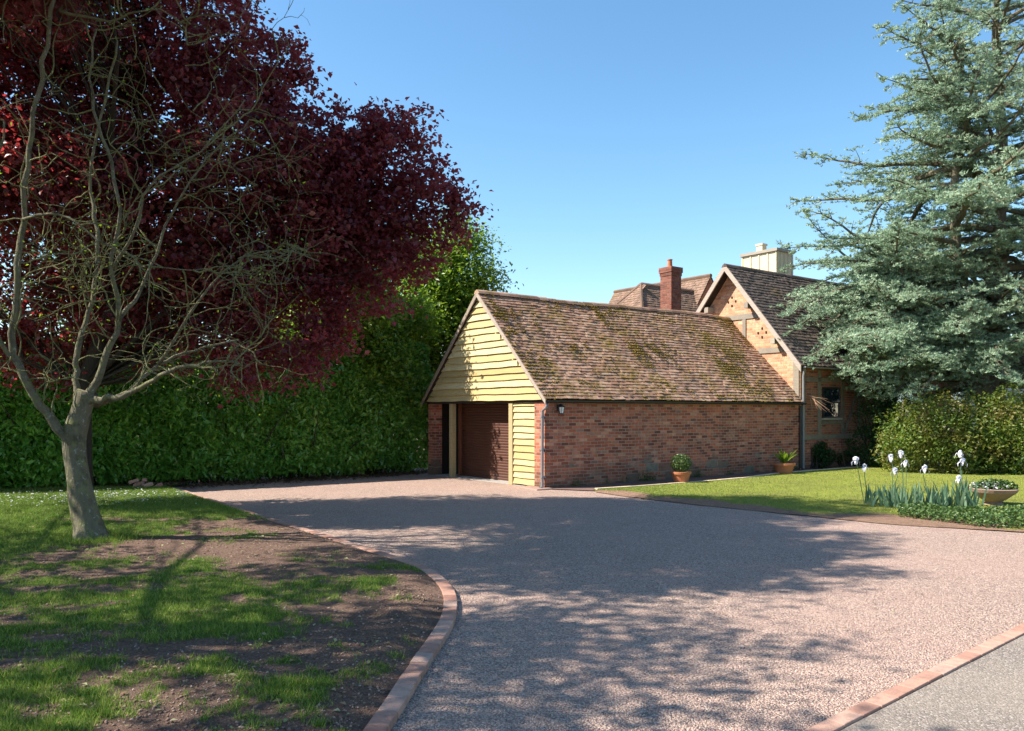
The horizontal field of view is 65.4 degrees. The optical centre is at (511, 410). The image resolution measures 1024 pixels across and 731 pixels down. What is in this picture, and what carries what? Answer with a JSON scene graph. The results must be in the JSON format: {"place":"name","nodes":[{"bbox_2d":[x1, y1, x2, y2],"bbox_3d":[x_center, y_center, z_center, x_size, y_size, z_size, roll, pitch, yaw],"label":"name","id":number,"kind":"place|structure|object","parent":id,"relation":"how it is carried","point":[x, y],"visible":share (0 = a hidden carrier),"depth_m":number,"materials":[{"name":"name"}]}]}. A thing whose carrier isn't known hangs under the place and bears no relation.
{"place":"outdoors","nodes":[
{"label":"outdoors","id":0,"kind":"place"},
{"bbox_2d":[26,526,148,549],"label":"grass","id":1,"kind":"structure","parent":0,"point":[119,534],"depth_m":10.48,"materials":[{"name":"green plant"}]},
{"bbox_2d":[0,481,443,730],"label":"lawn","id":2,"kind":"structure","parent":0,"point":[415,582],"depth_m":6.57,"materials":[{"name":"green plant"}]},
{"bbox_2d":[5,487,205,505],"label":"daisies","id":3,"kind":"object","parent":2,"relation":"on","point":[109,496],"visible":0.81,"depth_m":15.59,"materials":[{"name":"white plant"}]},
{"bbox_2d":[134,481,144,485],"bbox_3d":[-8.333,1.624,17.830,0.100,0.074,0.218,-16,0,22],"label":"loose brick","id":4,"kind":"object","parent":2,"relation":"on","point":[139,483],"visible":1,"depth_m":17.77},
{"bbox_2d":[142,482,152,486],"bbox_3d":[-8.152,1.654,17.837,0.100,0.074,0.218,2,14,38],"label":"loose brick","id":5,"kind":"object","parent":2,"relation":"on","point":[147,484],"visible":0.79,"depth_m":17.81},
{"bbox_2d":[0,0,363,540],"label":"twisted tree","id":6,"kind":"object","parent":2,"relation":"on","point":[85,514],"visible":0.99,"depth_m":10.47,"materials":[{"name":"brown plant"}]},
{"bbox_2d":[0,486,424,730],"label":"fallen leaves","id":7,"kind":"object","parent":2,"relation":"on","point":[234,674],"visible":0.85,"depth_m":5.92,"materials":[{"name":"brown plant"}]},
{"bbox_2d":[0,525,440,730],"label":"soil crumbs","id":8,"kind":"object","parent":2,"relation":"on","point":[226,701],"visible":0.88,"depth_m":5.67,"materials":[{"name":"brown soil"}]},
{"bbox_2d":[0,0,498,488],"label":"purple tree","id":9,"kind":"object","parent":2,"relation":"on","point":[338,202],"visible":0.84,"depth_m":13.26,"materials":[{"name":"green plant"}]},
{"bbox_2d":[41,422,427,486],"bbox_3d":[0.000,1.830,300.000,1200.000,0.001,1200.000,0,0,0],"label":"ground","id":10,"kind":"structure","parent":0,"point":[186,485],"depth_m":21.93,"materials":[{"name":"brown soil"}]},
{"bbox_2d":[0,188,213,342],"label":"broadleaf tree","id":11,"kind":"object","parent":10,"relation":"on","point":[49,277],"visible":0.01,"depth_m":22.10,"materials":[{"name":"green plant"}]},
{"bbox_2d":[0,336,433,488],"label":"laurel hedge","id":12,"kind":"object","parent":10,"relation":"on","point":[337,429],"visible":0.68,"depth_m":19.63,"materials":[{"name":"green plant"}]},
{"bbox_2d":[259,171,448,473],"bbox_3d":[-4.450,-2.659,22.548,4.789,8.934,6.217,0,0,38],"label":"broadleaf tree","id":13,"kind":"object","parent":10,"relation":"on","point":[382,329],"visible":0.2,"depth_m":22.10,"materials":[{"name":"green plant"}]},
{"bbox_2d":[388,206,527,462],"bbox_3d":[-2.678,-2.680,26.044,6.550,8.975,5.208,0,0,0],"label":"broadleaf tree","id":14,"kind":"object","parent":10,"relation":"on","point":[460,284],"visible":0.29,"depth_m":25.25,"materials":[{"name":"green plant"}]},
{"bbox_2d":[421,289,806,490],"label":"garage","id":15,"kind":"structure","parent":10,"relation":"on","point":[634,390],"depth_m":21.03,"materials":[{"name":"red brick"}]},
{"bbox_2d":[461,403,508,480],"bbox_3d":[-0.584,0.767,20.903,0.029,2.026,2.740,0,0,-37],"label":"roller door","id":16,"kind":"structure","parent":15,"relation":"in","point":[485,426],"depth_m":21.08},
{"bbox_2d":[557,404,564,413],"bbox_3d":[1.141,-0.050,18.533,0.156,0.240,0.215,0,0,-13],"label":"wall lantern","id":17,"kind":"object","parent":15,"relation":"attached to","point":[560,408],"depth_m":18.47,"materials":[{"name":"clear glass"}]},
{"bbox_2d":[595,463,1021,489],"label":"stone kerb","id":18,"kind":"structure","parent":10,"relation":"on","point":[737,478],"depth_m":20.50,"materials":[{"name":"beige stone"}]},
{"bbox_2d":[608,243,1023,468],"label":"farmhouse","id":19,"kind":"object","parent":10,"relation":"on","point":[749,290],"visible":0.34,"depth_m":26.03,"materials":[{"name":"orange brick"}]},
{"bbox_2d":[809,440,845,468],"bbox_3d":[9.611,1.367,24.720,1.508,0.924,0.789,0,0,0],"label":"climbing ivy","id":20,"kind":"object","parent":19,"relation":"attached to","point":[827,454],"visible":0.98,"depth_m":24.56,"materials":[{"name":"green plant"}]},
{"bbox_2d":[821,387,842,419],"bbox_3d":[10.161,-0.235,25.300,1.030,1.030,0.100,0,0,-37],"label":"window","id":21,"kind":"structure","parent":19,"relation":"in","point":[831,394],"depth_m":25.30,"materials":[{"name":"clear glass"}]},
{"bbox_2d":[835,438,864,466],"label":"wall creeper","id":22,"kind":"object","parent":19,"relation":"attached to","point":[849,460],"depth_m":25.51,"materials":[{"name":"green plant"}]},
{"bbox_2d":[895,391,913,420],"bbox_3d":[13.818,-0.220,28.015,1.280,1.160,0.100,0,0,-37],"label":"window","id":23,"kind":"structure","parent":19,"relation":"in","point":[895,391],"depth_m":27.95,"materials":[{"name":"grey glass"}]},
{"bbox_2d":[950,392,965,418],"bbox_3d":[17.015,-0.250,30.419,1.200,1.100,0.050,0,0,-37],"label":"window","id":24,"kind":"structure","parent":19,"relation":"in","point":[958,393],"depth_m":30.41,"materials":[{"name":"grey glass"}]},
{"bbox_2d":[769,0,1023,465],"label":"blue cedar","id":25,"kind":"object","parent":10,"relation":"on","point":[960,331],"visible":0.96,"depth_m":24.26,"materials":[{"name":"green plant"}]},
{"bbox_2d":[0,0,1023,347],"label":"sky","id":26,"kind":"structure","parent":0,"point":[613,141],"materials":[{"name":"blue"}]},
{"bbox_2d":[173,473,1023,730],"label":"driveway","id":27,"kind":"structure","parent":0,"point":[358,509],"depth_m":7.86,"materials":[{"name":"beige gravel"}]},
{"bbox_2d":[3,469,427,492],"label":"hedge litter","id":28,"kind":"object","parent":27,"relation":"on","point":[254,481],"visible":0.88,"depth_m":20.26,"materials":[{"name":"brown soil"}]},
{"bbox_2d":[179,489,456,730],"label":"brick edging","id":29,"kind":"object","parent":27,"relation":"on","point":[387,714],"visible":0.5,"depth_m":5.87,"materials":[{"name":"red brick"}]},
{"bbox_2d":[392,501,1023,715],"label":"fallen leaves","id":30,"kind":"object","parent":27,"relation":"on","point":[686,596],"visible":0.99,"depth_m":8.04,"materials":[{"name":"brown plant"}]},
{"bbox_2d":[804,623,1023,730],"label":"brick edging","id":31,"kind":"object","parent":27,"relation":"on","point":[858,712],"visible":0.84,"depth_m":5.18,"materials":[{"name":"red brick"}]},
{"bbox_2d":[553,457,1022,490],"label":"path","id":32,"kind":"structure","parent":0,"point":[594,486],"depth_m":20.12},
{"bbox_2d":[670,454,691,482],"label":"potted plant","id":33,"kind":"object","parent":32,"relation":"on","point":[682,475],"visible":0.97,"depth_m":19.39,"materials":[{"name":"green plant"}]},
{"bbox_2d":[572,454,800,485],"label":"wall weeds","id":34,"kind":"object","parent":32,"relation":"on","point":[698,475],"depth_m":20.28,"materials":[{"name":"green plant"}]},
{"bbox_2d":[594,465,1023,531],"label":"lawn","id":35,"kind":"structure","parent":0,"point":[884,518],"depth_m":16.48,"materials":[{"name":"green plant"}]},
{"bbox_2d":[772,449,798,473],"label":"potted plant","id":36,"kind":"object","parent":35,"relation":"on","point":[782,466],"visible":0.91,"depth_m":22.18,"materials":[{"name":"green plant"}]},
{"bbox_2d":[851,456,878,503],"bbox_3d":[6.633,1.316,14.982,0.532,0.930,0.330,0,0,0],"label":"iris","id":37,"kind":"object","parent":35,"relation":"on","point":[867,498],"visible":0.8,"depth_m":14.96,"materials":[{"name":"green plant"}]},
{"bbox_2d":[844,378,926,467],"bbox_3d":[11.772,0.374,24.919,2.547,2.909,1.782,0,0,30],"label":"dark evergreen","id":38,"kind":"object","parent":35,"relation":"on","point":[871,442],"visible":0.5,"depth_m":24.88,"materials":[{"name":"green plant"}]},
{"bbox_2d":[868,484,904,506],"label":"iris","id":39,"kind":"object","parent":35,"relation":"on","point":[885,501],"visible":0.77,"depth_m":14.54,"materials":[{"name":"green plant"}]},
{"bbox_2d":[877,454,912,503],"bbox_3d":[7.218,1.291,14.958,0.642,0.980,0.442,0,0,-14],"label":"iris","id":40,"kind":"object","parent":35,"relation":"on","point":[894,470],"visible":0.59,"depth_m":14.90,"materials":[{"name":"green plant"}]},
{"bbox_2d":[886,450,917,507],"bbox_3d":[7.014,1.241,14.302,0.518,1.080,0.410,0,0,-6],"label":"iris","id":41,"kind":"object","parent":35,"relation":"on","point":[904,498],"visible":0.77,"depth_m":14.27,"materials":[{"name":"green plant"}]},
{"bbox_2d":[909,483,930,506],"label":"iris","id":42,"kind":"object","parent":35,"relation":"on","point":[918,495],"visible":0.58,"depth_m":14.34,"materials":[{"name":"green plant"}]},
{"bbox_2d":[910,464,949,508],"bbox_3d":[7.469,1.366,14.217,0.628,0.830,0.409,0,0,0],"label":"iris","id":43,"kind":"object","parent":35,"relation":"on","point":[934,498],"visible":0.69,"depth_m":14.13,"materials":[{"name":"green plant"}]},
{"bbox_2d":[871,381,1023,474],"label":"mixed shrub","id":44,"kind":"object","parent":35,"relation":"on","point":[997,444],"visible":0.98,"depth_m":22.34,"materials":[{"name":"green plant"}]},
{"bbox_2d":[923,480,974,506],"bbox_3d":[7.819,1.503,14.327,0.864,0.554,0.390,0,0,0],"label":"iris","id":45,"kind":"object","parent":35,"relation":"on","point":[950,497],"visible":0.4,"depth_m":14.29,"materials":[{"name":"green plant"}]},
{"bbox_2d":[943,450,975,508],"bbox_3d":[7.971,1.236,14.180,0.534,1.090,0.739,0,0,20],"label":"iris","id":46,"kind":"object","parent":35,"relation":"on","point":[959,500],"visible":0.75,"depth_m":14.14,"materials":[{"name":"green plant"}]},
{"bbox_2d":[897,501,1023,528],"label":"ground cover","id":47,"kind":"object","parent":35,"relation":"on","point":[994,513],"visible":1,"depth_m":12.96,"materials":[{"name":"green plant"}]},
{"bbox_2d":[962,476,989,508],"bbox_3d":[8.116,1.458,14.129,0.442,0.644,0.452,0,0,0],"label":"iris","id":48,"kind":"object","parent":35,"relation":"on","point":[971,502],"visible":0.73,"depth_m":13.96,"materials":[{"name":"green plant"}]},
{"bbox_2d":[969,477,1018,505],"bbox_3d":[9.017,1.513,14.900,0.854,0.534,0.816,0,0,0],"label":"bowl planter","id":49,"kind":"object","parent":35,"relation":"on","point":[999,492],"visible":0.94,"depth_m":14.72,"materials":[{"name":"stone"}]},
{"bbox_2d":[810,396,833,411],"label":"vine twigs","id":50,"kind":"object","parent":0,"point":[818,402],"visible":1,"depth_m":24.29,"materials":[{"name":"brown plant"}]},
{"bbox_2d":[840,635,1023,730],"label":"road","id":51,"kind":"structure","parent":0,"point":[985,692],"depth_m":4.91,"materials":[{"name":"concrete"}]},
{"bbox_3d":[-8.361,1.674,17.854,0.218,0.074,0.100,-6,-12,-17],"label":"loose brick","id":52,"kind":"object","parent":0,"visible":0},
{"bbox_2d":[128,479,138,484],"bbox_3d":[-8.462,1.576,17.837,0.218,0.074,0.100,-19,-5,-27],"label":"loose brick","id":53,"kind":"object","parent":52,"relation":"on","point":[133,481],"visible":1,"depth_m":17.80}
]}

